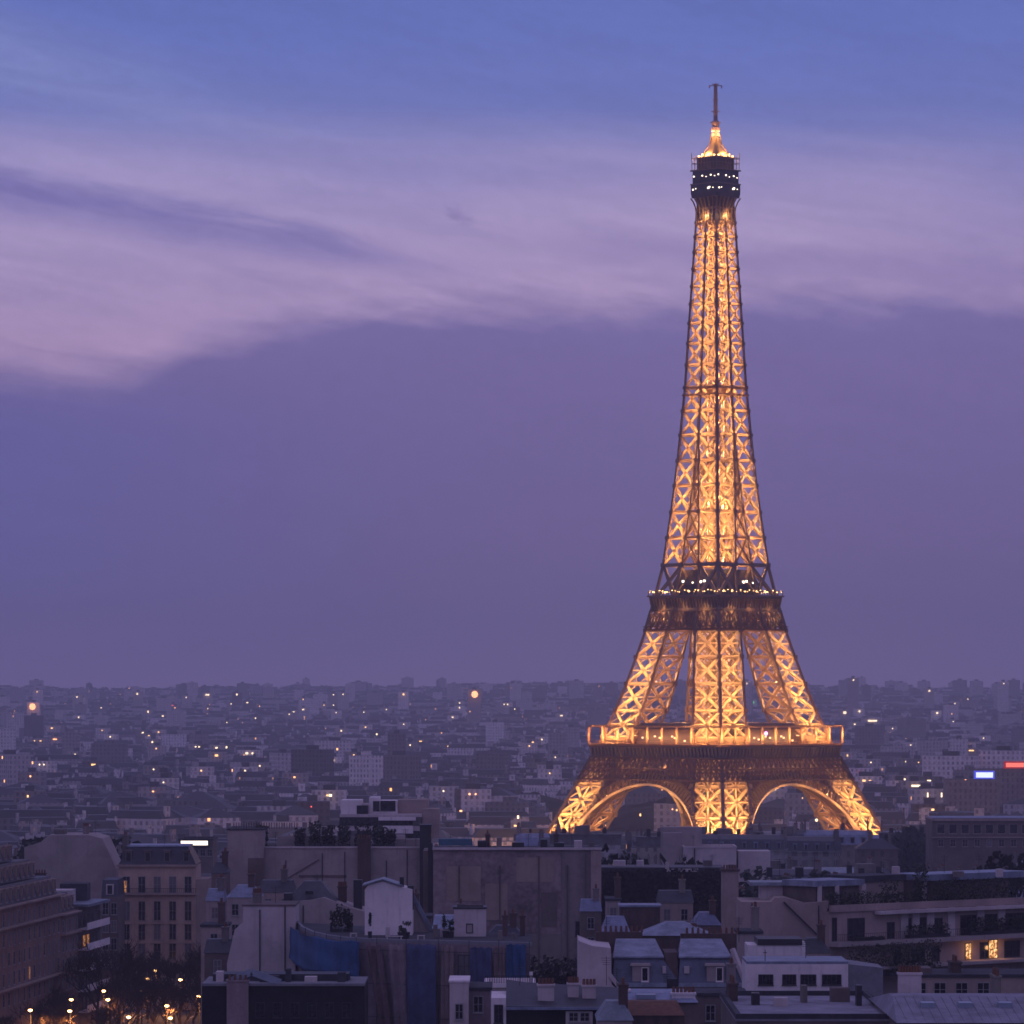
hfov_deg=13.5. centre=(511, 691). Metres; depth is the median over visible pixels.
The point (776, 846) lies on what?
mansard house
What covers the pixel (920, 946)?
window
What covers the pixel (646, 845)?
apartment block
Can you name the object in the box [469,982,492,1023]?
dim house
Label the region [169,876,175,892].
window
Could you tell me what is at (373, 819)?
window
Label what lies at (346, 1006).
window
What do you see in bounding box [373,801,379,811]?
window
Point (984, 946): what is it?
window
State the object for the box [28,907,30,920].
window
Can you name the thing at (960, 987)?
window
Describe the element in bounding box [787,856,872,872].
mansard house
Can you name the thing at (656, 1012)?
tiled shed
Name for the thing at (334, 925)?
terrace bush
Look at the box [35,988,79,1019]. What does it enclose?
bare tree
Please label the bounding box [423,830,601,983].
brick block
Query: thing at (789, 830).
apartment block
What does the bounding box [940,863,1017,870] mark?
mansard house
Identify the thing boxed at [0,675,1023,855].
distant city
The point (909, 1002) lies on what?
pale roof house
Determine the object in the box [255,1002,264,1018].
window
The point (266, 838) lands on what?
terrace shrub
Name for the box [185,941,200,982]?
bare tree
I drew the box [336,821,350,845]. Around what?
terrace shrub
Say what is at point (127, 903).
window
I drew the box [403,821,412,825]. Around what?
window
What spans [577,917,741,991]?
twin mansard house
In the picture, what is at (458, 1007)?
window
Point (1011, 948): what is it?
window
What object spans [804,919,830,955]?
house
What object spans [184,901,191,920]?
window
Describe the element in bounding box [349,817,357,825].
window
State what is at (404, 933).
flower tub
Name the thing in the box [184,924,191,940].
window
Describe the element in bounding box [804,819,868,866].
mansard house
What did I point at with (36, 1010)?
bare tree
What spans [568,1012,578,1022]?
window
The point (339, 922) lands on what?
terrace bush
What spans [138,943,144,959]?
window
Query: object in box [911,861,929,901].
cypress
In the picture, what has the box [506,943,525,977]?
tarpaulin
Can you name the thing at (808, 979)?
window
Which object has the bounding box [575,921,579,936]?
window
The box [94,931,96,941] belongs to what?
window
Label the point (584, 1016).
window
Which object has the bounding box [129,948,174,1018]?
bare tree
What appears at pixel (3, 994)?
window
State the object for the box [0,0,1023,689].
sky
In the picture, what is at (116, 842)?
leafy tree
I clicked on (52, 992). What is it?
bare tree
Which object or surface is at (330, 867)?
long grey house
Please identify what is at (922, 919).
window
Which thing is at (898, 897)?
hedge
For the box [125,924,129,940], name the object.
window
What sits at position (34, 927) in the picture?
window
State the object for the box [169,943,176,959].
window
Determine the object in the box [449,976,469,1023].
pale stair house
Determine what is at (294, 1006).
window
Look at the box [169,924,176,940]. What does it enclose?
window
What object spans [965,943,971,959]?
window
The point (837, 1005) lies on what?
grey roof house
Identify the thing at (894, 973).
hedge
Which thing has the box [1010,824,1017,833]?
window
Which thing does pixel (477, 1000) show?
window
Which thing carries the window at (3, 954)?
in the mansard house at (31, 914)
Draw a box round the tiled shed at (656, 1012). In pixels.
[628,1000,683,1023]
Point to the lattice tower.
(717, 601)
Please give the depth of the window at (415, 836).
904.90 m
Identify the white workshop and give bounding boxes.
[742,939,882,996]
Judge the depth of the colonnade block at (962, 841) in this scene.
1250.00 m
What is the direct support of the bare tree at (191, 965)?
on the ground
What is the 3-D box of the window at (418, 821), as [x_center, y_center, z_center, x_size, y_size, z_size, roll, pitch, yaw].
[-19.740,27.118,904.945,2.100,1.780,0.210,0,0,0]
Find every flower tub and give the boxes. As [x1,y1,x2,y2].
[368,912,371,937]
[397,921,411,938]
[442,914,449,937]
[448,919,454,937]
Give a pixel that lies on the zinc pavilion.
(665, 934)
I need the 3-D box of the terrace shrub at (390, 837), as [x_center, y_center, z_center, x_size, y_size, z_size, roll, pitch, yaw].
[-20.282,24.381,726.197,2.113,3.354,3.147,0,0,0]
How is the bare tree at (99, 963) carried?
on the ground
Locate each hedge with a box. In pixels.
[824,890,871,911]
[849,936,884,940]
[869,891,925,903]
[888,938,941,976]
[904,922,951,937]
[932,877,1011,900]
[967,915,1023,934]
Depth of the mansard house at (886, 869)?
1181.29 m
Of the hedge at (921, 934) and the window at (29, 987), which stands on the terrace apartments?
the hedge at (921, 934)
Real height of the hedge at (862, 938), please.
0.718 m
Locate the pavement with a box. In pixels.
[88,1009,163,1023]
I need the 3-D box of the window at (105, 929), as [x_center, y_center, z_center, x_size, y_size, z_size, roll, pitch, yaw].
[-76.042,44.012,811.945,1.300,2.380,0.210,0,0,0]
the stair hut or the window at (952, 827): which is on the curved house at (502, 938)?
the stair hut
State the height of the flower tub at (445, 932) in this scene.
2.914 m
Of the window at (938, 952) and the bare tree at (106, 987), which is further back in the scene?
the bare tree at (106, 987)
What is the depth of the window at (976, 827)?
1249.90 m
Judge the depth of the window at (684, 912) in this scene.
650.02 m
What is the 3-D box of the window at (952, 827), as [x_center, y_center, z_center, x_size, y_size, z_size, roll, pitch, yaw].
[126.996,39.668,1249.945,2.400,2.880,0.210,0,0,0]
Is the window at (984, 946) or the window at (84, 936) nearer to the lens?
the window at (984, 946)
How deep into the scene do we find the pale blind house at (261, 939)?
556.00 m
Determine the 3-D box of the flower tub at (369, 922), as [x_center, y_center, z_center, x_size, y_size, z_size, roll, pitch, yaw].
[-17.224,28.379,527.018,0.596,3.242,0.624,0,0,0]
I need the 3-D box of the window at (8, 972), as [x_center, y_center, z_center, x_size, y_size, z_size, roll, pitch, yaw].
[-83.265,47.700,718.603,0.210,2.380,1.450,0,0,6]
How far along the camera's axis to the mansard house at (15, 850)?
1218.10 m
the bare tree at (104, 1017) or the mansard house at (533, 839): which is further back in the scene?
the mansard house at (533, 839)
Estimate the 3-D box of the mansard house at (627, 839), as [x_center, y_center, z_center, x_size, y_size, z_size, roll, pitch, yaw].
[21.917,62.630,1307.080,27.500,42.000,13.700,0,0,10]
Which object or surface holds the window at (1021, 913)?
in the terrace apartments
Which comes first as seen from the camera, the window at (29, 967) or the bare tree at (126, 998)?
the bare tree at (126, 998)
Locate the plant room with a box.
[453,905,486,936]
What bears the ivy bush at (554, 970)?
on the ground
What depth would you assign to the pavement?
809.82 m
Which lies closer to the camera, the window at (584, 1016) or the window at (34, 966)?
the window at (584, 1016)
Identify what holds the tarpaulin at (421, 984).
hanging from the curved house at (502, 938)
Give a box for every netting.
[366,944,390,1023]
[388,943,406,1023]
[441,945,453,1023]
[494,946,505,977]
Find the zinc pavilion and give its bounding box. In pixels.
[639,921,707,952]
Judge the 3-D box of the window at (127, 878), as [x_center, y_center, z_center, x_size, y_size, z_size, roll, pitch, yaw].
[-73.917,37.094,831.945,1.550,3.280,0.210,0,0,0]
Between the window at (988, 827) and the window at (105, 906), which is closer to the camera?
the window at (105, 906)
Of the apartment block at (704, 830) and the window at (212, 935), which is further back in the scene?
the apartment block at (704, 830)
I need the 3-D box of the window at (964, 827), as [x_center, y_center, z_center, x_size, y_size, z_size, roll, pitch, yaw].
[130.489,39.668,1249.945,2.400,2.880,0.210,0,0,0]
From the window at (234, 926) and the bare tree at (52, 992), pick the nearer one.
the window at (234, 926)
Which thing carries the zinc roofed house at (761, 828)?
on the ground
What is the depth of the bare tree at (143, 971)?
780.32 m
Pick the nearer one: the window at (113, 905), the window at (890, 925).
the window at (890, 925)
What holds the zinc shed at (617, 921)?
on the ground
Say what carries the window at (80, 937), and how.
in the balcony block at (91, 922)
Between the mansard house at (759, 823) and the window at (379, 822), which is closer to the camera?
the window at (379, 822)
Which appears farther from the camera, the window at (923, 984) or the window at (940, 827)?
the window at (940, 827)
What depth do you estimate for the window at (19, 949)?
726.40 m
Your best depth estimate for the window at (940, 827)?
1249.90 m
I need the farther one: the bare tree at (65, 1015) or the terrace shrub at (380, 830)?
the terrace shrub at (380, 830)
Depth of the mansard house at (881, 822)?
1369.50 m
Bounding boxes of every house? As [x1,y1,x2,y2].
[0,842,65,1023]
[13,847,18,858]
[24,820,121,898]
[35,870,81,1023]
[101,877,124,1014]
[116,831,210,1009]
[118,845,121,854]
[200,898,231,1023]
[201,874,210,876]
[202,964,367,1023]
[203,922,231,980]
[205,873,226,921]
[211,847,230,895]
[226,869,263,938]
[227,822,431,908]
[227,886,299,970]
[260,865,295,900]
[284,879,364,925]
[297,910,531,1023]
[414,889,433,925]
[432,898,464,929]
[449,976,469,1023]
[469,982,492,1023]
[484,972,535,993]
[489,908,519,933]
[491,957,617,1023]
[516,822,559,845]
[538,829,631,862]
[560,828,642,844]
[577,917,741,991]
[579,884,601,940]
[595,977,633,1023]
[601,854,722,925]
[604,873,620,916]
[612,969,697,1023]
[618,903,661,931]
[656,875,693,922]
[690,896,720,932]
[694,957,745,1023]
[702,827,787,868]
[720,974,888,1023]
[734,901,763,967]
[748,828,842,866]
[749,822,803,830]
[758,821,797,832]
[760,826,786,835]
[770,859,821,879]
[782,873,790,877]
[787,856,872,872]
[792,822,844,835]
[792,859,889,873]
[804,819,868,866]
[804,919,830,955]
[838,855,884,866]
[854,830,898,872]
[868,966,1023,1023]
[880,820,921,831]
[921,954,1023,992]
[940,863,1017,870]
[978,858,983,869]
[1013,850,1022,863]
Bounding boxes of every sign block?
[943,778,999,815]
[973,768,1023,806]
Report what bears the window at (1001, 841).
in the colonnade block at (962, 841)
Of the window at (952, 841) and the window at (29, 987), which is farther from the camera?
the window at (952, 841)
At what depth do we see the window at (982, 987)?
439.94 m
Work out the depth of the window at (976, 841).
1249.90 m
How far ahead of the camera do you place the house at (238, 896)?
640.00 m
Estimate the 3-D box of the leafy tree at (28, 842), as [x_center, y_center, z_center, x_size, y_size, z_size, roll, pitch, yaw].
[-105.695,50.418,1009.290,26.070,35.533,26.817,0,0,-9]
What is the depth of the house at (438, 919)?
601.86 m
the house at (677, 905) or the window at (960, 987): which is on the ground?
the house at (677, 905)
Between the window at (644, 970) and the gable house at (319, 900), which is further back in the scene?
the gable house at (319, 900)
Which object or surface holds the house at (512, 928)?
on the ground
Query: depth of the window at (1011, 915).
622.69 m
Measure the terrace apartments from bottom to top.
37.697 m
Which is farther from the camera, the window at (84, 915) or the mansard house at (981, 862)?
the mansard house at (981, 862)
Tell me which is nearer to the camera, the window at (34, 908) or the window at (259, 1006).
the window at (259, 1006)
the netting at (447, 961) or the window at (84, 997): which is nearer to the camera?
the netting at (447, 961)
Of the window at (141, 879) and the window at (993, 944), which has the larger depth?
the window at (141, 879)
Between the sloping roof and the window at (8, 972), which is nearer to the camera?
the sloping roof
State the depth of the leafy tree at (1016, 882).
846.16 m
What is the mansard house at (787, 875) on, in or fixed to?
on the ground
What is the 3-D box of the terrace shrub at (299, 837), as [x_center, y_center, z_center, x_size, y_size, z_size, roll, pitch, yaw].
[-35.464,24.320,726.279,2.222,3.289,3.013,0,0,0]
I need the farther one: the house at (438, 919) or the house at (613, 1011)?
the house at (438, 919)
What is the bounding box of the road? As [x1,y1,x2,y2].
[126,1012,200,1023]
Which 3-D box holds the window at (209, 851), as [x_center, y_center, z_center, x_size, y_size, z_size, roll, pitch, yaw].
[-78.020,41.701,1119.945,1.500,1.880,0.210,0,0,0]
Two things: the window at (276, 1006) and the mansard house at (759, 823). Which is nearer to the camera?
the window at (276, 1006)
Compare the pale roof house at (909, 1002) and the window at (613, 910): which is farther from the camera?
the window at (613, 910)
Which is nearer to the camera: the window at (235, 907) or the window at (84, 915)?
the window at (235, 907)
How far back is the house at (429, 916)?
611.90 m
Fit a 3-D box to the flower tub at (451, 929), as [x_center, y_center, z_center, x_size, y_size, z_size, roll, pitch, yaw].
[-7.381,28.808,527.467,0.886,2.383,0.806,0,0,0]
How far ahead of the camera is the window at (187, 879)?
832.00 m
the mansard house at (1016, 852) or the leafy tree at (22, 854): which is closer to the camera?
the leafy tree at (22, 854)
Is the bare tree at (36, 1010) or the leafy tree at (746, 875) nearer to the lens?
the bare tree at (36, 1010)
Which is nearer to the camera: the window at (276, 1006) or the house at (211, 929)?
the window at (276, 1006)
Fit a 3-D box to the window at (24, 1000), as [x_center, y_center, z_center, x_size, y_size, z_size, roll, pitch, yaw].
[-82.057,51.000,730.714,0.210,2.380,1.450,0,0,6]
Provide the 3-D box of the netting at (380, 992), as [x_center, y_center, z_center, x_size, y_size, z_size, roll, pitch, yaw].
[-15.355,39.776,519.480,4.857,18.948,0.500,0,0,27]
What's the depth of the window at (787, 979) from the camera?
484.00 m
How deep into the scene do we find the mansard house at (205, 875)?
1063.32 m
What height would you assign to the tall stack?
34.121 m
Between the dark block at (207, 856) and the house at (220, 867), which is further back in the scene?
the dark block at (207, 856)
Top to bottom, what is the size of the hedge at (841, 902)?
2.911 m
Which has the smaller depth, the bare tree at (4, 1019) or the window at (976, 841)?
the bare tree at (4, 1019)
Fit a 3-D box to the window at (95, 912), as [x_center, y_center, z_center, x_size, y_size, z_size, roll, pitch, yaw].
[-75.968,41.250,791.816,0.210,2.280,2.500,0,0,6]
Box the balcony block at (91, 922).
[56,882,109,1023]
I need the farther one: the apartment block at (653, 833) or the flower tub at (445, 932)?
the apartment block at (653, 833)
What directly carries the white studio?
on the ground
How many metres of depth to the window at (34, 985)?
738.74 m
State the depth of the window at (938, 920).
613.33 m
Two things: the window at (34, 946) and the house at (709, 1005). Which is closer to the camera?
the house at (709, 1005)
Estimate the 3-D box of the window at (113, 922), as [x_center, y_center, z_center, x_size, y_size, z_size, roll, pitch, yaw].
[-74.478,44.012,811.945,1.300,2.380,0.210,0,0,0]
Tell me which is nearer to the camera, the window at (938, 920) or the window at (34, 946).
the window at (938, 920)
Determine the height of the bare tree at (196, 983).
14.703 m
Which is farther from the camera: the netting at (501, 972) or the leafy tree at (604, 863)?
the leafy tree at (604, 863)
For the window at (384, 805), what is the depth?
909.99 m
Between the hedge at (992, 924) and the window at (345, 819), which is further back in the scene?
the window at (345, 819)
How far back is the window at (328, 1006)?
499.98 m
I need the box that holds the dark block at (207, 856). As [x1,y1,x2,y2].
[178,837,217,873]
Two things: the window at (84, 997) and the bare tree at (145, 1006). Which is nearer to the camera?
the bare tree at (145, 1006)
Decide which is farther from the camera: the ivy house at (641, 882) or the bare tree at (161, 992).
the ivy house at (641, 882)
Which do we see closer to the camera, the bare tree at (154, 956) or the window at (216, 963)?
the window at (216, 963)
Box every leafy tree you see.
[12,836,43,858]
[17,846,25,858]
[33,830,141,858]
[601,843,702,864]
[601,857,678,864]
[739,866,830,896]
[739,889,756,896]
[884,825,925,872]
[973,850,1023,897]
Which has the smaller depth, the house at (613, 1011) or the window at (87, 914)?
the house at (613, 1011)
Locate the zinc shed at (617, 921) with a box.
[601,916,629,966]
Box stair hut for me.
[362,877,413,934]
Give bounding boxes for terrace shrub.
[254,823,268,845]
[294,827,305,845]
[308,820,320,845]
[321,825,335,845]
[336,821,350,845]
[354,818,371,845]
[371,822,385,845]
[384,827,396,845]
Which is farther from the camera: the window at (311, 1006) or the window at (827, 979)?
the window at (311, 1006)
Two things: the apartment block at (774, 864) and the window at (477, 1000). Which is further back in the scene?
the apartment block at (774, 864)
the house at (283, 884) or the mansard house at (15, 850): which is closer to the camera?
the house at (283, 884)
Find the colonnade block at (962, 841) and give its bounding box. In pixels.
[926,816,1023,871]
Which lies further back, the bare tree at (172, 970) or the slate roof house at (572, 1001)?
the bare tree at (172, 970)
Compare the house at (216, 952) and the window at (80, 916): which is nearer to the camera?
the house at (216, 952)
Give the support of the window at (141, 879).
in the corner house at (167, 887)
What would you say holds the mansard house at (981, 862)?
on the ground
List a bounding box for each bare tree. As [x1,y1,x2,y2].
[0,1014,19,1023]
[10,998,57,1023]
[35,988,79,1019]
[38,986,84,1023]
[40,1004,82,1023]
[41,984,81,1023]
[58,939,125,1023]
[82,1003,132,1023]
[85,935,146,1022]
[94,980,127,1023]
[96,964,153,1020]
[102,980,165,1023]
[113,954,166,1023]
[117,974,173,1023]
[122,976,187,1023]
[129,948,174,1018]
[147,978,190,1023]
[148,954,192,1022]
[156,953,200,1023]
[162,983,200,1023]
[177,969,200,1007]
[182,951,200,1012]
[183,980,200,1023]
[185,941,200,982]
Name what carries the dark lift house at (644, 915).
on the ground
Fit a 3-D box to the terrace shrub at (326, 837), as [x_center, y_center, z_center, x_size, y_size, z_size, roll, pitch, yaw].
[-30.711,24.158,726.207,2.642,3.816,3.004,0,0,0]
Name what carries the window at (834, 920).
in the terrace apartments
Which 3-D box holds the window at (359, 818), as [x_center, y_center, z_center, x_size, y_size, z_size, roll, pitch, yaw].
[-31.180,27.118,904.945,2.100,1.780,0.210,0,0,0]
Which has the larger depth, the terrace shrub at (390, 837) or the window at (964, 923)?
the terrace shrub at (390, 837)
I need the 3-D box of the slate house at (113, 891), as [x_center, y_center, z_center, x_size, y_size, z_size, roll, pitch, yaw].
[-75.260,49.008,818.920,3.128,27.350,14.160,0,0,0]
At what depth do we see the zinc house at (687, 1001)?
452.93 m
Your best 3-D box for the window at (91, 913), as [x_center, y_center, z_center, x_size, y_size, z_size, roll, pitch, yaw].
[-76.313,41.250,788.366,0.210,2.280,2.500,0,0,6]
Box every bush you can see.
[329,910,336,931]
[335,903,342,931]
[343,908,349,931]
[346,913,352,931]
[530,955,576,984]
[879,880,899,902]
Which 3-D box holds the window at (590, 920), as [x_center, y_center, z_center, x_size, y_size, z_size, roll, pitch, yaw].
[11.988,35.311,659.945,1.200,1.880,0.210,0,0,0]
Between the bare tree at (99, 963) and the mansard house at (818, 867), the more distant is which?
the mansard house at (818, 867)
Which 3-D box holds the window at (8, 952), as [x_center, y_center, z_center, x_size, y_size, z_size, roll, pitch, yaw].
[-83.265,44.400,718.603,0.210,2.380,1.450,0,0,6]
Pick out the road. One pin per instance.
(183, 1019)
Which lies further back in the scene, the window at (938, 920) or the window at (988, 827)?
the window at (988, 827)
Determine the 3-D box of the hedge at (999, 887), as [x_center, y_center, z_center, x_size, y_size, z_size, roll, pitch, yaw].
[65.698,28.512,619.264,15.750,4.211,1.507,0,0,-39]
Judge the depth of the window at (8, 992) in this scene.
718.37 m
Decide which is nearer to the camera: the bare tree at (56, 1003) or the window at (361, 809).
the bare tree at (56, 1003)
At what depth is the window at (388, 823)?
904.90 m
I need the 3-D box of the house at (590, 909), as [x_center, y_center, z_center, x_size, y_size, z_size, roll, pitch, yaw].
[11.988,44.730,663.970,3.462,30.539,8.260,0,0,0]
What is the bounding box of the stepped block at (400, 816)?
[339,796,439,843]
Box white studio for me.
[745,936,804,955]
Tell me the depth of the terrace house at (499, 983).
497.10 m
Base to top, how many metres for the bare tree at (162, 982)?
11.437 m
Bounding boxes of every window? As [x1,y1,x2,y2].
[2,954,4,968]
[2,974,4,988]
[2,994,4,1008]
[8,932,10,946]
[8,952,9,966]
[8,972,9,986]
[8,992,9,1006]
[13,931,15,945]
[13,990,15,1004]
[18,949,20,963]
[18,969,20,983]
[23,987,25,1001]
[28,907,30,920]
[28,927,30,940]
[28,946,30,960]
[28,966,30,979]
[28,985,30,999]
[33,906,35,919]
[33,926,35,939]
[33,945,35,958]
[33,964,35,978]
[33,984,35,997]
[79,915,81,927]
[79,935,81,948]
[83,914,85,926]
[83,934,85,947]
[83,996,85,1008]
[86,913,88,925]
[86,933,88,946]
[90,912,92,921]
[94,911,96,920]
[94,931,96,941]
[102,903,108,914]
[102,924,108,932]
[102,938,108,950]
[110,920,116,932]
[111,903,116,914]
[111,938,116,950]
[123,876,129,892]
[125,901,129,920]
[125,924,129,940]
[138,876,145,892]
[138,901,144,920]
[138,924,145,940]
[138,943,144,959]
[153,876,160,892]
[153,924,160,940]
[154,901,160,920]
[154,943,160,959]
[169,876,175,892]
[169,901,175,920]
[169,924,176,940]
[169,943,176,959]
[184,876,191,892]
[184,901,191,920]
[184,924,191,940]
[184,943,191,959]
[200,849,205,856]
[207,849,212,856]
[210,933,217,937]
[211,907,217,919]
[213,960,220,973]
[231,924,238,936]
[232,904,238,915]
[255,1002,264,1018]
[272,1002,281,1018]
[289,1002,299,1018]
[307,1002,316,1018]
[324,1002,333,1018]
[339,817,348,825]
[341,1002,351,1018]
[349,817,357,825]
[357,805,367,813]
[358,817,366,825]
[367,817,375,825]
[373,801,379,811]
[376,817,385,825]
[380,801,395,810]
[385,821,393,825]
[394,821,403,825]
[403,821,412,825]
[404,834,412,838]
[412,817,421,825]
[413,831,419,838]
[454,1004,463,1020]
[458,955,469,975]
[473,996,483,1013]
[493,1005,503,1023]
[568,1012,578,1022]
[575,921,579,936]
[579,1012,589,1022]
[587,917,594,929]
[610,907,616,915]
[641,967,648,981]
[663,909,670,920]
[681,909,687,920]
[705,1005,715,1021]
[715,967,723,981]
[758,974,773,985]
[782,974,796,985]
[800,974,816,985]
[821,974,841,985]
[832,917,836,941]
[847,918,864,940]
[887,922,894,938]
[893,947,900,963]
[908,918,910,934]
[912,946,924,962]
[920,917,925,932]
[921,982,925,992]
[932,945,939,961]
[934,918,942,932]
[934,982,945,992]
[937,824,944,833]
[938,839,943,846]
[949,824,956,833]
[950,839,955,846]
[955,982,967,992]
[960,915,976,934]
[961,824,968,833]
[962,839,967,846]
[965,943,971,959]
[973,824,980,833]
[974,839,979,846]
[977,982,989,992]
[980,942,988,958]
[985,824,992,833]
[985,914,996,930]
[987,839,991,846]
[988,939,997,958]
[998,824,1004,833]
[999,839,1003,846]
[1004,940,1019,957]
[1005,913,1019,929]
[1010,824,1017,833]
[1011,839,1015,846]
[1015,912,1023,928]
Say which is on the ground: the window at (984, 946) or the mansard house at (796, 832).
the mansard house at (796, 832)
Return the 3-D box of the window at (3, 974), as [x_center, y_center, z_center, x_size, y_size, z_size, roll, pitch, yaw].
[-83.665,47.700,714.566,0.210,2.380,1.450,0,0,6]
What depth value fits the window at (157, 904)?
832.00 m
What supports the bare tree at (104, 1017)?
on the ground
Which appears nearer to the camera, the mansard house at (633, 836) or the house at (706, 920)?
the house at (706, 920)
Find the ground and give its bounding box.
[128,823,651,1011]
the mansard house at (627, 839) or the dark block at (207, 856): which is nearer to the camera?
the dark block at (207, 856)
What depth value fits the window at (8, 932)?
718.46 m
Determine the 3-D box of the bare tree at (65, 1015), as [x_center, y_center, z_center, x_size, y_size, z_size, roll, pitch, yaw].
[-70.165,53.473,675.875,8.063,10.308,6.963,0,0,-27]
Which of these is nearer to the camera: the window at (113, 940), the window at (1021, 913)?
the window at (1021, 913)
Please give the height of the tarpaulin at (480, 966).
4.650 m
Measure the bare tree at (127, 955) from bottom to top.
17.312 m
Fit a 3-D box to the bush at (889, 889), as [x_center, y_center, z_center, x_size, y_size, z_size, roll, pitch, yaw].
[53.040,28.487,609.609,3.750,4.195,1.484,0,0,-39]
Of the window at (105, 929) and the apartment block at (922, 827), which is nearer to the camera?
the window at (105, 929)
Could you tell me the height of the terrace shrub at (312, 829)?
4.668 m
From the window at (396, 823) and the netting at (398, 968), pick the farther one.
the window at (396, 823)
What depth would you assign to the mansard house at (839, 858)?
1211.07 m
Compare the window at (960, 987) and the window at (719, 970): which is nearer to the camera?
the window at (960, 987)
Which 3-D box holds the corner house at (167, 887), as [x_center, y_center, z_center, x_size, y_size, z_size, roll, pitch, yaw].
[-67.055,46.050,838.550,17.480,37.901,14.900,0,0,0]
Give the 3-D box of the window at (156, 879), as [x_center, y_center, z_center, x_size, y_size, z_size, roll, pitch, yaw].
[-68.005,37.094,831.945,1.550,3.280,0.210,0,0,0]
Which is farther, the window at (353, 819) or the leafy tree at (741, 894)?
the window at (353, 819)
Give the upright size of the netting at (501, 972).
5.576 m
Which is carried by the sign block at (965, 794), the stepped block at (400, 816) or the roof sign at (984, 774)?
the roof sign at (984, 774)
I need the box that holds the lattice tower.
[545,83,883,834]
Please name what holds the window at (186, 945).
in the corner house at (167, 887)
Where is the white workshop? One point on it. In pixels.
(788, 973)
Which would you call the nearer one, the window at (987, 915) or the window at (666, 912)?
the window at (987, 915)
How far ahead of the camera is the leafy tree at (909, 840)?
1293.72 m
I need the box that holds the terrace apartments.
[736,855,1023,993]
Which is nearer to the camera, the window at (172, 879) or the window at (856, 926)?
the window at (856, 926)
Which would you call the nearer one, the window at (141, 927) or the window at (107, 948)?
the window at (107, 948)
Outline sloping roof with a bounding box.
[413,896,432,931]
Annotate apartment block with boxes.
[547,825,626,863]
[631,828,660,863]
[633,832,656,844]
[702,827,733,833]
[713,829,740,833]
[754,831,763,834]
[764,826,798,835]
[770,860,784,868]
[830,863,888,873]
[878,824,925,872]
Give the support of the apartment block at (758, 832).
on the ground
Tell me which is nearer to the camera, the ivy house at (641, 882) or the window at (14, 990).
the ivy house at (641, 882)
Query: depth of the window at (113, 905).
811.94 m
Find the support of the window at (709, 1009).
in the house at (709, 1005)
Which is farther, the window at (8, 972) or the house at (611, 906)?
the window at (8, 972)
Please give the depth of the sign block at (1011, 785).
2250.00 m
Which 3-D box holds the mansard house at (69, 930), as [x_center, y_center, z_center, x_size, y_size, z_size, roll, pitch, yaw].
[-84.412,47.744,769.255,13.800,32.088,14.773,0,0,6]
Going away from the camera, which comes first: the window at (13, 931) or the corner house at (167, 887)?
the window at (13, 931)
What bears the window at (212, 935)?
in the house at (211, 929)
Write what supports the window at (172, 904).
in the corner house at (167, 887)
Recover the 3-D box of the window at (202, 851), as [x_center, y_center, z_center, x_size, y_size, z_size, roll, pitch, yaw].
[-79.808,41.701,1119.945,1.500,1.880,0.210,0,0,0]
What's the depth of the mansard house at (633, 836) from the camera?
1406.27 m
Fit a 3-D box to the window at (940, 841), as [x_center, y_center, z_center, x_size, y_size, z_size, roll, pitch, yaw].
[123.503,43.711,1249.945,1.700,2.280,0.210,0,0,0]
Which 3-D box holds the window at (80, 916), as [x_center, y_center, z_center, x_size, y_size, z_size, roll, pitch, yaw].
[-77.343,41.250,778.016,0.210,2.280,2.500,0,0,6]
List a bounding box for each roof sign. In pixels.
[180,838,209,846]
[974,771,994,778]
[1004,761,1023,768]
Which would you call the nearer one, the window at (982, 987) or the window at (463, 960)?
the window at (982, 987)
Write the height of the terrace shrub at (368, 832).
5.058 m
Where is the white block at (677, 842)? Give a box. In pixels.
[661,826,769,886]
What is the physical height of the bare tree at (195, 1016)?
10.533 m
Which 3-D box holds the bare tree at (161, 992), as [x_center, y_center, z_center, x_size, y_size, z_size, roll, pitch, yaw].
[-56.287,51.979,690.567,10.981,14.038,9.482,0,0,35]
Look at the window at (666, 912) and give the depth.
650.02 m
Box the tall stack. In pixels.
[720,865,739,962]
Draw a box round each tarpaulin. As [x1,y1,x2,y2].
[289,927,359,975]
[407,943,436,1023]
[470,946,491,981]
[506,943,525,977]
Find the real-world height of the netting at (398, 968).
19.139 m
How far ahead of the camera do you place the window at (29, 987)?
734.78 m
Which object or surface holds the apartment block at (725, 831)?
on the ground
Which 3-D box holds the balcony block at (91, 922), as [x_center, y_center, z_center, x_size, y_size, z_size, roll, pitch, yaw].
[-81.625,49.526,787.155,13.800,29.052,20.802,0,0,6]
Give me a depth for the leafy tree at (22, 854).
1000.62 m
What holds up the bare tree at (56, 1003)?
on the ground
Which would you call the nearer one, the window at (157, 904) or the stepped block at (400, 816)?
the window at (157, 904)
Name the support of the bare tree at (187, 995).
on the pavement
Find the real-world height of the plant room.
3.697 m
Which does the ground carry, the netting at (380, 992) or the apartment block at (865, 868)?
the apartment block at (865, 868)
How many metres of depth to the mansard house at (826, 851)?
1304.31 m
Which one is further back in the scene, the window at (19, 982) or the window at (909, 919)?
the window at (19, 982)
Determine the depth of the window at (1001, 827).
1249.90 m
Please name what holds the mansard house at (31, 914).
on the ground
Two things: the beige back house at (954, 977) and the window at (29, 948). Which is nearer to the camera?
the beige back house at (954, 977)
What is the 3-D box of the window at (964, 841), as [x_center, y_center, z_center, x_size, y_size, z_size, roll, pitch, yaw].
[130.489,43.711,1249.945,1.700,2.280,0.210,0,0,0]

